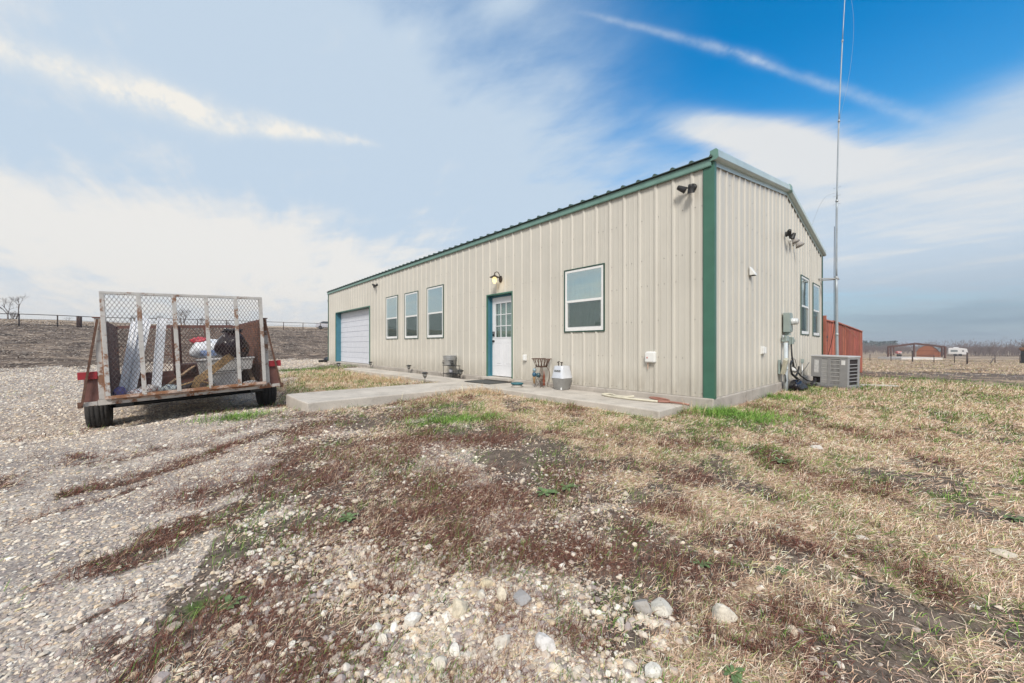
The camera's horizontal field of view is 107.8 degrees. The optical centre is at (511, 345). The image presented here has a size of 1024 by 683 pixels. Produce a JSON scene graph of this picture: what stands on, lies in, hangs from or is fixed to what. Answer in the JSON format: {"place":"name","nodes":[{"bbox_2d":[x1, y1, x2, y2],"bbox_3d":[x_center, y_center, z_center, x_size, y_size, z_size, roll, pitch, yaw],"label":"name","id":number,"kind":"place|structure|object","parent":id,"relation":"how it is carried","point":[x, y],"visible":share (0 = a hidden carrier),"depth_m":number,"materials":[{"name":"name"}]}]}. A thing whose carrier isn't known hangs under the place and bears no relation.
{"place":"outdoors","nodes":[
{"label":"outdoors","id":0,"kind":"place"},
{"bbox_2d":[208,370,242,385],"bbox_3d":[-5.152,0.576,6.676,0.436,0.250,0.476,0,2,42],"label":"plastic bin","id":1,"kind":"object","parent":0,"point":[223,379],"visible":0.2,"depth_m":6.55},
{"bbox_2d":[201,356,254,370],"bbox_3d":[-5.150,0.330,6.789,0.756,0.220,0.456,-3,2,-41],"label":"plastic bin","id":2,"kind":"object","parent":1,"relation":"on","point":[233,365],"visible":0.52,"depth_m":6.69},
{"bbox_2d":[214,328,249,357],"bbox_3d":[-5.121,-0.046,6.839,0.534,0.592,0.400,-4,3,-44],"label":"rubbish bag","id":3,"kind":"object","parent":2,"relation":"in","point":[232,343],"visible":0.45,"depth_m":6.71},
{"bbox_2d":[286,382,478,411],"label":"concrete path","id":4,"kind":"structure","parent":0,"point":[324,400],"depth_m":6.97,"materials":[{"name":"concrete"}]},
{"bbox_2d":[0,319,1023,682],"bbox_3d":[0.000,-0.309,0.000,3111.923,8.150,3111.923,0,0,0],"label":"ground","id":5,"kind":"structure","parent":0,"point":[900,615],"depth_m":2.29,"materials":[{"name":"gravel"}]},
{"bbox_2d":[0,298,17,318],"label":"bare tree","id":6,"kind":"object","parent":5,"relation":"on","point":[9,308],"visible":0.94,"depth_m":62.03,"materials":[{"name":"grey plant"}]},
{"bbox_2d":[9,296,25,318],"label":"bare tree","id":7,"kind":"object","parent":5,"relation":"on","point":[17,304],"visible":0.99,"depth_m":62.80,"materials":[{"name":"grey plant"}]},
{"bbox_2d":[76,316,81,327],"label":"wooden post","id":8,"kind":"object","parent":5,"relation":"on","point":[78,321],"visible":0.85,"depth_m":46.58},
{"bbox_2d":[0,318,327,367],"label":"field stubble","id":9,"kind":"object","parent":5,"relation":"on","point":[88,323],"visible":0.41,"depth_m":39.49,"materials":[{"name":"plant"}]},
{"bbox_2d":[0,313,327,329],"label":"pipe fence","id":10,"kind":"object","parent":5,"relation":"on","point":[19,324],"visible":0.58,"depth_m":47.66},
{"bbox_2d":[77,291,283,427],"bbox_3d":[-6.709,0.245,7.686,2.604,2.132,4.686,-4,3,-44],"label":"utility trailer","id":11,"kind":"object","parent":5,"relation":"on","point":[100,401],"visible":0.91,"depth_m":6.02,"materials":[{"name":"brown metal"}]},
{"bbox_2d":[113,387,126,394],"bbox_3d":[-5.844,0.679,5.566,0.155,0.172,0.107,-4,3,-44],"label":"blue cloth","id":12,"kind":"object","parent":11,"relation":"on","point":[118,391],"visible":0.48,"depth_m":5.54,"materials":[{"name":"blue"}]},
{"bbox_2d":[119,322,134,386],"bbox_3d":[-6.015,0.177,5.835,0.054,1.144,0.493,0,0,-28],"label":"trim board","id":13,"kind":"object","parent":11,"relation":"on","point":[127,355],"depth_m":5.83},
{"bbox_2d":[124,317,137,390],"bbox_3d":[-5.987,0.144,5.871,0.052,1.206,0.440,0,0,-22],"label":"trim board","id":14,"kind":"object","parent":11,"relation":"on","point":[131,355],"depth_m":5.87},
{"bbox_2d":[126,389,141,393],"bbox_3d":[-5.726,0.705,5.713,0.268,0.102,0.187,-4,3,-44],"label":"litter scrap","id":15,"kind":"object","parent":11,"relation":"on","point":[136,391],"visible":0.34,"depth_m":5.65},
{"bbox_2d":[127,316,145,391],"bbox_3d":[-5.983,0.129,5.935,0.056,1.235,0.426,0,0,-16],"label":"trim board","id":16,"kind":"object","parent":11,"relation":"on","point":[134,357],"depth_m":5.92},
{"bbox_2d":[129,318,147,390],"bbox_3d":[-5.892,0.144,5.891,0.049,1.200,0.398,0,0,-14],"label":"trim board","id":17,"kind":"object","parent":11,"relation":"on","point":[138,352],"depth_m":5.86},
{"bbox_2d":[131,319,151,389],"bbox_3d":[-5.845,0.155,5.889,0.051,1.176,0.413,0,0,-14],"label":"trim board","id":18,"kind":"object","parent":11,"relation":"on","point":[138,363],"depth_m":5.85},
{"bbox_2d":[139,384,159,391],"bbox_3d":[-5.635,0.672,5.810,0.282,0.155,0.190,-4,3,-44],"label":"litter scrap","id":19,"kind":"object","parent":11,"relation":"on","point":[151,387],"visible":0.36,"depth_m":5.79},
{"bbox_2d":[152,318,166,386],"bbox_3d":[-5.660,0.139,5.987,0.115,1.184,0.309,0,0,-27],"label":"trim board","id":20,"kind":"object","parent":11,"relation":"on","point":[159,352],"depth_m":5.99,"materials":[{"name":"wood"}]},
{"bbox_2d":[159,384,176,390],"bbox_3d":[-5.472,0.675,5.973,0.260,0.129,0.183,-4,3,-44],"label":"litter scrap","id":21,"kind":"object","parent":11,"relation":"on","point":[166,388],"visible":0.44,"depth_m":5.91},
{"bbox_2d":[137,326,206,385],"bbox_3d":[-6.449,0.162,7.482,1.550,1.120,0.240,-4,3,-44],"label":"furniture frame","id":22,"kind":"object","parent":11,"relation":"on","point":[182,371],"visible":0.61,"depth_m":7.31,"materials":[{"name":"brown wood"}]},
{"bbox_2d":[166,358,206,384],"bbox_3d":[-6.335,0.400,7.452,0.056,0.660,1.464,0,0,-10],"label":"lumber piece","id":23,"kind":"object","parent":11,"relation":"on","point":[184,373],"visible":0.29,"depth_m":7.16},
{"bbox_2d":[181,382,192,388],"bbox_3d":[-5.353,0.666,6.168,0.297,0.125,0.193,-4,3,-44],"label":"litter scrap","id":24,"kind":"object","parent":11,"relation":"on","point":[186,386],"visible":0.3,"depth_m":6.10,"materials":[{"name":"grey"}]},
{"bbox_2d":[196,359,207,378],"bbox_3d":[-5.631,0.430,7.020,0.386,0.360,0.436,0,2,40],"label":"plastic bin","id":25,"kind":"object","parent":11,"relation":"on","point":[202,366],"visible":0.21,"depth_m":6.82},
{"bbox_2d":[189,337,220,357],"bbox_3d":[-5.653,0.027,6.946,0.550,0.403,0.356,-4,2,-44],"label":"grocery bag","id":26,"kind":"object","parent":25,"relation":"on","point":[200,349],"visible":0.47,"depth_m":6.79,"materials":[{"name":"plastic"}]},
{"bbox_2d":[181,354,233,387],"bbox_3d":[-5.153,0.446,6.256,0.087,0.621,0.835,0,0,42],"label":"wooden board","id":27,"kind":"object","parent":11,"relation":"on","point":[206,375],"visible":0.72,"depth_m":6.27,"materials":[{"name":"brown wood"}]},
{"bbox_2d":[241,363,255,380],"bbox_3d":[-5.255,0.519,7.313,0.300,0.330,0.340,-1,2,34],"label":"carton","id":28,"kind":"object","parent":11,"relation":"on","point":[245,370],"visible":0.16,"depth_m":7.24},
{"bbox_2d":[177,310,189,324],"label":"bare tree","id":29,"kind":"object","parent":5,"relation":"on","point":[181,316],"visible":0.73,"depth_m":83.97,"materials":[{"name":"grey plant"}]},
{"bbox_2d":[217,594,246,609],"bbox_3d":[-1.205,1.099,1.597,0.095,0.019,0.089,0,0,0],"label":"leafy weed","id":30,"kind":"object","parent":5,"relation":"on","point":[229,600],"visible":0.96,"depth_m":1.60,"materials":[{"name":"green plant"}]},
{"bbox_2d":[315,321,327,328],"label":"parked car","id":31,"kind":"object","parent":5,"relation":"on","point":[322,326],"visible":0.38,"depth_m":78.86,"materials":[{"name":"silver metal"}]},
{"bbox_2d":[0,358,683,682],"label":"gravel","id":32,"kind":"structure","parent":5,"relation":"on","point":[99,598],"depth_m":2.25,"materials":[{"name":"gravel"}]},
{"bbox_2d":[337,512,358,522],"bbox_3d":[-1.051,1.094,2.381,0.117,0.020,0.131,0,0,0],"label":"leafy weed","id":33,"kind":"object","parent":5,"relation":"on","point":[344,518],"visible":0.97,"depth_m":2.38,"materials":[{"name":"green plant"}]},
{"bbox_2d":[377,633,387,643],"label":"limestone rock","id":34,"kind":"object","parent":5,"relation":"on","point":[383,636],"visible":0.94,"depth_m":1.40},
{"bbox_2d":[404,612,420,626],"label":"limestone rock","id":35,"kind":"object","parent":5,"relation":"on","point":[411,618],"visible":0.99,"depth_m":1.49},
{"bbox_2d":[433,655,446,670],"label":"limestone rock","id":36,"kind":"object","parent":5,"relation":"on","point":[441,659],"visible":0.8,"depth_m":1.29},
{"bbox_2d":[449,642,459,658],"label":"limestone rock","id":37,"kind":"object","parent":5,"relation":"on","point":[454,646],"visible":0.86,"depth_m":1.34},
{"bbox_2d":[452,598,467,618],"bbox_3d":[-0.217,1.089,1.551,0.066,0.078,0.091,0,0,0],"label":"limestone rock","id":38,"kind":"object","parent":5,"relation":"on","point":[459,606],"visible":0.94,"depth_m":1.53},
{"bbox_2d":[477,589,484,598],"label":"limestone rock","id":39,"kind":"object","parent":5,"relation":"on","point":[480,593],"visible":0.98,"depth_m":1.63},
{"bbox_2d":[0,392,972,682],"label":"dried weed","id":40,"kind":"object","parent":5,"relation":"on","point":[332,474],"visible":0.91,"depth_m":2.10,"materials":[{"name":"brown plant"}]},
{"bbox_2d":[480,578,493,587],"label":"limestone rock","id":41,"kind":"object","parent":5,"relation":"on","point":[490,582],"visible":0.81,"depth_m":1.72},
{"bbox_2d":[281,372,722,416],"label":"long dead grass","id":42,"kind":"structure","parent":5,"relation":"on","point":[377,380],"depth_m":10.58,"materials":[{"name":"plant"}]},
{"bbox_2d":[494,634,509,649],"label":"limestone rock","id":43,"kind":"object","parent":5,"relation":"on","point":[502,639],"visible":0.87,"depth_m":1.38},
{"bbox_2d":[496,586,507,602],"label":"limestone rock","id":44,"kind":"object","parent":5,"relation":"on","point":[501,592],"visible":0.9,"depth_m":1.62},
{"bbox_2d":[0,400,1022,682],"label":"limestone rubble","id":45,"kind":"object","parent":5,"relation":"on","point":[408,640],"visible":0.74,"depth_m":1.59,"materials":[{"name":"stone"}]},
{"bbox_2d":[0,367,1023,682],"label":"dry grass","id":46,"kind":"structure","parent":5,"relation":"on","point":[1010,571],"depth_m":2.49,"materials":[{"name":"plant"}]},
{"bbox_2d":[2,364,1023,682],"bbox_3d":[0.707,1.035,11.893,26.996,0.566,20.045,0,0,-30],"label":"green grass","id":47,"kind":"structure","parent":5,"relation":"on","point":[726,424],"depth_m":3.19,"materials":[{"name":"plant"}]},
{"bbox_2d":[344,368,688,418],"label":"concrete walk","id":48,"kind":"structure","parent":5,"relation":"on","point":[627,406],"depth_m":6.82,"materials":[{"name":"concrete"}]},
{"bbox_2d":[442,360,459,377],"bbox_3d":[-1.750,0.670,10.795,0.255,0.490,0.600,0,0,-42],"label":"plant stand","id":49,"kind":"object","parent":48,"relation":"on","point":[452,363],"visible":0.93,"depth_m":10.76,"materials":[{"name":"black metal"}]},
{"bbox_2d":[443,355,455,364],"bbox_3d":[-1.817,0.425,10.869,0.403,0.280,0.403,0,0,-42],"label":"metal pot","id":50,"kind":"object","parent":49,"relation":"on","point":[447,359],"visible":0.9,"depth_m":10.72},
{"bbox_2d":[465,379,507,383],"bbox_3d":[-0.653,0.891,9.252,0.600,0.014,0.960,0,0,-44],"label":"doormat","id":51,"kind":"object","parent":48,"relation":"on","point":[482,381],"visible":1,"depth_m":9.24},
{"bbox_2d":[511,382,523,387],"bbox_3d":[0.111,0.853,8.136,0.284,0.098,0.284,0,0,-42],"label":"pet bowl","id":52,"kind":"object","parent":48,"relation":"on","point":[516,384],"visible":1,"depth_m":8.04,"materials":[{"name":"teal plastic"}]},
{"bbox_2d":[531,358,550,387],"bbox_3d":[0.644,0.591,8.173,0.447,0.627,0.447,0,0,-42],"label":"wire planter","id":53,"kind":"object","parent":48,"relation":"on","point":[542,379],"visible":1,"depth_m":8.13,"materials":[{"name":"brown metal"}]},
{"bbox_2d":[552,378,571,389],"bbox_3d":[1.031,0.783,7.714,0.348,0.238,0.348,0,0,-39],"label":"galvanised tub","id":54,"kind":"object","parent":48,"relation":"on","point":[561,384],"visible":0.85,"depth_m":7.60,"materials":[{"name":"grey metal"}]},
{"bbox_2d":[551,361,572,378],"bbox_3d":[1.031,0.490,7.714,0.360,0.346,0.360,0,0,-39],"label":"propane tank","id":55,"kind":"object","parent":54,"relation":"on","point":[561,371],"visible":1,"depth_m":7.60,"materials":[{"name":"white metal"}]},
{"bbox_2d":[601,393,689,405],"bbox_3d":[2.158,0.885,6.262,0.327,0.073,1.572,0,0,-42],"label":"garden hose","id":56,"kind":"object","parent":48,"relation":"on","point":[660,400],"visible":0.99,"depth_m":6.14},
{"bbox_2d":[513,589,531,606],"bbox_3d":[0.048,1.104,1.622,0.076,0.062,0.074,0,0,-26],"label":"limestone rock","id":57,"kind":"object","parent":5,"relation":"on","point":[523,597],"visible":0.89,"depth_m":1.61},
{"bbox_2d":[180,383,872,433],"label":"lush grass","id":58,"kind":"structure","parent":5,"relation":"on","point":[718,411],"depth_m":5.40,"materials":[{"name":"plant"}]},
{"bbox_2d":[534,632,555,651],"bbox_3d":[0.121,1.101,1.384,0.068,0.057,0.080,0,0,-24],"label":"limestone rock","id":59,"kind":"object","parent":5,"relation":"on","point":[543,641],"visible":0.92,"depth_m":1.37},
{"bbox_2d":[536,487,557,495],"bbox_3d":[0.258,1.089,2.789,0.167,0.026,0.152,0,0,0],"label":"leafy weed","id":60,"kind":"object","parent":5,"relation":"on","point":[543,490],"visible":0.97,"depth_m":2.79,"materials":[{"name":"green plant"}]},
{"bbox_2d":[561,483,576,489],"bbox_3d":[0.434,1.087,2.874,0.136,0.024,0.133,0,0,0],"label":"leafy weed","id":61,"kind":"object","parent":5,"relation":"on","point":[568,486],"visible":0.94,"depth_m":2.88,"materials":[{"name":"green plant"}]},
{"bbox_2d":[327,148,826,409],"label":"metal building","id":62,"kind":"structure","parent":5,"relation":"on","point":[606,291],"depth_m":7.63,"materials":[{"name":"metal"}]},
{"bbox_2d":[341,308,368,363],"bbox_3d":[-7.353,-0.440,17.721,0.040,2.500,4.482,0,0,-42],"label":"garage door","id":63,"kind":"structure","parent":62,"relation":"in","point":[354,324],"depth_m":17.82,"materials":[{"name":"metal"}]},
{"bbox_2d":[386,295,397,338],"bbox_3d":[-4.534,-1.071,14.295,0.163,1.642,1.040,0,0,-42],"label":"window","id":64,"kind":"structure","parent":62,"relation":"in","point":[392,301],"depth_m":14.20,"materials":[{"name":"glass"}]},
{"bbox_2d":[404,291,417,338],"bbox_3d":[-3.477,-1.058,13.127,0.163,1.637,1.008,0,0,-42],"label":"window","id":65,"kind":"structure","parent":62,"relation":"in","point":[411,298],"depth_m":13.06,"materials":[{"name":"glass"}]},
{"bbox_2d":[427,284,443,337],"bbox_3d":[-2.399,-1.067,11.931,0.163,1.659,1.023,0,0,-42],"label":"window","id":66,"kind":"structure","parent":62,"relation":"in","point":[435,318],"depth_m":11.94,"materials":[{"name":"glass"}]},
{"bbox_2d":[490,272,501,282],"bbox_3d":[-0.409,-1.715,9.378,0.324,0.307,0.250,0,0,-42],"label":"wall lamp","id":67,"kind":"object","parent":62,"relation":"attached to","point":[494,277],"visible":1,"depth_m":9.34,"materials":[{"name":"brown metal"}]},
{"bbox_2d":[492,296,510,376],"bbox_3d":[-0.210,-0.238,9.625,0.132,2.052,0.896,0,0,-42],"label":"entry door","id":68,"kind":"structure","parent":62,"relation":"in","point":[502,343],"depth_m":9.70,"materials":[{"name":"white metal"}]},
{"bbox_2d":[564,263,604,332],"bbox_3d":[1.499,-0.937,7.611,0.163,1.315,1.007,0,0,-42],"label":"window","id":69,"kind":"structure","parent":62,"relation":"in","point":[584,287],"depth_m":7.58,"materials":[{"name":"glass"}]},
{"bbox_2d":[645,351,655,368],"bbox_3d":[2.397,0.255,6.462,0.078,0.310,0.190,0,0,-42],"label":"vent cover","id":70,"kind":"object","parent":62,"relation":"attached to","point":[650,357],"visible":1,"depth_m":6.43,"materials":[{"name":"white plastic"}]},
{"bbox_2d":[677,183,696,193],"bbox_3d":[2.773,-2.485,5.954,0.190,0.204,0.284,0,0,-42],"label":"security floodlight","id":71,"kind":"object","parent":62,"relation":"attached to","point":[691,188],"visible":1,"depth_m":5.92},
{"bbox_2d":[749,266,756,275],"bbox_3d":[4.468,-1.384,6.920,0.140,0.167,0.084,0,0,-42],"label":"dryer vent","id":72,"kind":"object","parent":62,"relation":"attached to","point":[752,272],"visible":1,"depth_m":6.89,"materials":[{"name":"white plastic"}]},
{"bbox_2d":[761,346,766,355],"bbox_3d":[5.003,0.113,7.432,0.224,0.195,0.060,0,0,-42],"label":"outlet cover","id":73,"kind":"object","parent":62,"relation":"attached to","point":[764,350],"visible":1,"depth_m":7.38,"materials":[{"name":"white plastic"}]},
{"bbox_2d":[778,358,788,382],"bbox_3d":[5.989,0.549,8.221,0.285,0.569,0.170,0,0,-42],"label":"telephone box","id":74,"kind":"object","parent":62,"relation":"attached to","point":[783,369],"visible":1,"depth_m":8.18,"materials":[{"name":"beige plastic"}]},
{"bbox_2d":[783,335,787,390],"bbox_3d":[6.097,0.485,8.332,0.156,1.450,0.086,0,0,-42],"label":"service conduit","id":75,"kind":"object","parent":62,"relation":"attached to","point":[786,356],"visible":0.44,"depth_m":8.32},
{"bbox_2d":[782,336,788,341],"bbox_3d":[6.188,-0.160,8.447,0.250,0.140,0.100,0,0,-42],"label":"junction box","id":76,"kind":"object","parent":62,"relation":"attached to","point":[786,339],"visible":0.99,"depth_m":8.36,"materials":[{"name":"grey metal"}]},
{"bbox_2d":[785,229,795,239],"bbox_3d":[6.350,-2.540,8.533,0.284,0.204,0.190,0,0,-42],"label":"security floodlight","id":77,"kind":"object","parent":62,"relation":"attached to","point":[790,234],"visible":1,"depth_m":8.52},
{"bbox_2d":[783,313,798,334],"bbox_3d":[6.357,-0.495,8.498,0.290,0.510,0.251,0,0,-42],"label":"electric meter","id":78,"kind":"object","parent":62,"relation":"attached to","point":[789,321],"visible":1,"depth_m":8.45,"materials":[{"name":"grey metal"}]},
{"bbox_2d":[789,337,794,343],"bbox_3d":[6.624,-0.120,8.829,0.120,0.180,0.118,0,0,-42],"label":"disconnect switch","id":79,"kind":"object","parent":62,"relation":"attached to","point":[791,340],"visible":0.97,"depth_m":8.80,"materials":[{"name":"grey metal"}]},
{"bbox_2d":[790,344,813,381],"bbox_3d":[7.344,0.437,9.232,1.690,0.937,0.102,0,0,-30],"label":"cable","id":80,"kind":"object","parent":79,"relation":"attached to","point":[800,375],"visible":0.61,"depth_m":8.85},
{"bbox_2d":[794,241,804,248],"bbox_3d":[7.012,-2.496,9.116,0.206,0.215,0.215,0,0,-42],"label":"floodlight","id":81,"kind":"object","parent":62,"relation":"attached to","point":[799,244],"visible":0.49,"depth_m":9.08,"materials":[{"name":"white plastic"}]},
{"bbox_2d":[800,274,808,334],"bbox_3d":[7.894,-1.080,10.172,0.989,1.580,0.163,0,0,-42],"label":"window","id":82,"kind":"structure","parent":62,"relation":"in","point":[804,281],"depth_m":10.06,"materials":[{"name":"glass"}]},
{"bbox_2d":[812,282,819,336],"bbox_3d":[9.052,-1.058,11.218,1.008,1.557,0.163,0,0,-42],"label":"window","id":83,"kind":"structure","parent":62,"relation":"in","point":[815,288],"depth_m":11.08,"materials":[{"name":"glass"}]},
{"bbox_2d":[812,0,853,354],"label":"antenna mast","id":84,"kind":"object","parent":62,"relation":"attached to","point":[836,278],"visible":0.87,"depth_m":11.19,"materials":[{"name":"metal"}]},
{"bbox_2d":[631,599,651,615],"bbox_3d":[0.545,1.100,1.577,0.052,0.070,0.083,0,0,-28],"label":"limestone rock","id":85,"kind":"object","parent":5,"relation":"on","point":[641,605],"visible":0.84,"depth_m":1.56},
{"bbox_2d":[645,661,661,678],"bbox_3d":[0.472,1.093,1.251,0.068,0.047,0.043,0,0,-22],"label":"limestone rock","id":86,"kind":"object","parent":5,"relation":"on","point":[651,669],"visible":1,"depth_m":1.24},
{"bbox_2d":[651,597,672,617],"bbox_3d":[0.633,1.110,1.582,0.089,0.062,0.095,0,0,39],"label":"limestone rock","id":87,"kind":"object","parent":5,"relation":"on","point":[662,606],"visible":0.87,"depth_m":1.56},
{"bbox_2d":[693,560,712,567],"bbox_3d":[0.964,1.099,1.881,0.078,0.016,0.087,0,0,-21],"label":"leafy weed","id":88,"kind":"object","parent":5,"relation":"on","point":[701,563],"visible":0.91,"depth_m":1.89,"materials":[{"name":"green plant"}]},
{"bbox_2d":[712,603,737,623],"bbox_3d":[0.861,1.089,1.522,0.099,0.086,0.063,0,0,0],"label":"limestone rock","id":89,"kind":"object","parent":5,"relation":"on","point":[723,612],"visible":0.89,"depth_m":1.50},
{"bbox_2d":[724,664,744,682],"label":"leafy weed","id":90,"kind":"object","parent":5,"relation":"on","point":[736,676],"visible":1,"depth_m":1.25,"materials":[{"name":"green plant"}]},
{"bbox_2d":[774,566,788,574],"bbox_3d":[1.311,1.092,1.817,0.072,0.011,0.055,0,0,-36],"label":"leafy weed","id":91,"kind":"object","parent":5,"relation":"on","point":[780,568],"visible":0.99,"depth_m":1.82,"materials":[{"name":"green plant"}]},
{"bbox_2d":[772,457,792,463],"bbox_3d":[2.395,1.024,3.343,0.166,0.029,0.154,0,0,0],"label":"leafy weed","id":92,"kind":"object","parent":5,"relation":"on","point":[778,460],"visible":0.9,"depth_m":3.33,"materials":[{"name":"green plant"}]},
{"bbox_2d":[788,379,807,391],"bbox_3d":[6.454,0.905,8.441,0.703,0.297,0.358,0,0,-42],"label":"black bag","id":93,"kind":"object","parent":5,"relation":"on","point":[796,385],"visible":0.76,"depth_m":8.27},
{"bbox_2d":[801,359,803,380],"bbox_3d":[7.438,0.685,9.569,0.060,0.690,0.060,0,0,-42],"label":"pipe","id":94,"kind":"object","parent":5,"relation":"on","point":[802,361],"visible":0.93,"depth_m":9.56,"materials":[{"name":"grey metal"}]},
{"bbox_2d":[790,358,816,386],"bbox_3d":[7.017,0.647,9.042,2.042,0.725,0.342,0,0,-33],"label":"refrigerant line","id":95,"kind":"object","parent":5,"relation":"on","point":[793,369],"visible":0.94,"depth_m":8.64,"materials":[{"name":"black plastic"}]},
{"bbox_2d":[810,445,822,449],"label":"limestone rock","id":96,"kind":"object","parent":5,"relation":"on","point":[818,447],"visible":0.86,"depth_m":3.77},
{"bbox_2d":[810,355,862,388],"bbox_3d":[7.960,0.643,9.227,0.772,0.808,0.860,0,1,-27],"label":"air conditioner","id":97,"kind":"object","parent":5,"relation":"on","point":[841,371],"visible":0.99,"depth_m":9.02,"materials":[{"name":"metal"}]},
{"bbox_2d":[823,315,862,372],"bbox_3d":[13.530,0.236,15.088,9.990,2.373,0.158,0,0,-42],"label":"privacy fence","id":98,"kind":"object","parent":5,"relation":"on","point":[850,340],"visible":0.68,"depth_m":14.30,"materials":[{"name":"red wood"}]},
{"bbox_2d":[856,535,869,539],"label":"limestone rock","id":99,"kind":"object","parent":5,"relation":"on","point":[861,536],"visible":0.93,"depth_m":2.12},
{"bbox_2d":[862,340,897,348],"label":"evergreen woods","id":100,"kind":"object","parent":5,"relation":"on","point":[885,343],"visible":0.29,"depth_m":276.86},
{"bbox_2d":[862,384,898,386],"bbox_3d":[9.014,0.994,9.431,1.100,0.030,0.140,0,0,22],"label":"pale plank","id":101,"kind":"object","parent":5,"relation":"on","point":[881,385],"visible":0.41,"depth_m":9.28,"materials":[{"name":"brown wood"}]},
{"bbox_2d":[862,341,936,353],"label":"bare woods","id":102,"kind":"object","parent":5,"relation":"on","point":[903,349],"visible":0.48,"depth_m":143.05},
{"bbox_2d":[878,357,942,359],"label":"concrete pad","id":103,"kind":"object","parent":5,"relation":"on","point":[918,358],"visible":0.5,"depth_m":74.59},
{"bbox_2d":[887,343,945,357],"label":"steel frame","id":104,"kind":"object","parent":5,"relation":"on","point":[894,346],"visible":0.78,"depth_m":89.42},
{"bbox_2d":[916,346,940,356],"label":"barn shed","id":105,"kind":"structure","parent":5,"relation":"on","point":[928,351],"depth_m":97.89,"materials":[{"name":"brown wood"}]},
{"bbox_2d":[860,357,1023,382],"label":"pasture grass","id":106,"kind":"structure","parent":5,"relation":"on","point":[944,363],"depth_m":32.21,"materials":[{"name":"plant"}]},
{"bbox_2d":[880,351,1020,363],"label":"wire fence","id":107,"kind":"object","parent":5,"relation":"on","point":[967,361],"visible":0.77,"depth_m":52.02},
{"bbox_2d":[948,347,967,355],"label":"camper trailer","id":108,"kind":"object","parent":5,"relation":"on","point":[955,351],"visible":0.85,"depth_m":104.12,"materials":[{"name":"white metal"}]},
{"bbox_2d":[921,336,1023,356],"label":"bare woods","id":109,"kind":"object","parent":5,"relation":"on","point":[989,350],"visible":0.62,"depth_m":107.65,"materials":[{"name":"plant"}]},
{"bbox_2d":[987,548,1017,560],"bbox_3d":[2.561,1.087,1.947,0.085,0.037,0.103,0,0,0],"label":"limestone rock","id":110,"kind":"object","parent":5,"relation":"on","point":[998,552],"visible":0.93,"depth_m":1.93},
{"bbox_2d":[1003,515,1023,521],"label":"leafy weed","id":111,"kind":"object","parent":5,"relation":"on","point":[1015,519],"visible":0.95,"depth_m":2.32,"materials":[{"name":"green plant"}]},
{"bbox_2d":[1019,343,1023,362],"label":"broken stump","id":112,"kind":"object","parent":5,"relation":"on","point":[1021,349],"visible":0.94,"depth_m":54.99,"materials":[{"name":"wood"}]},
{"bbox_2d":[0,0,1023,346],"label":"sky","id":113,"kind":"structure","parent":0,"point":[287,154],"materials":[{"name":"blue"}]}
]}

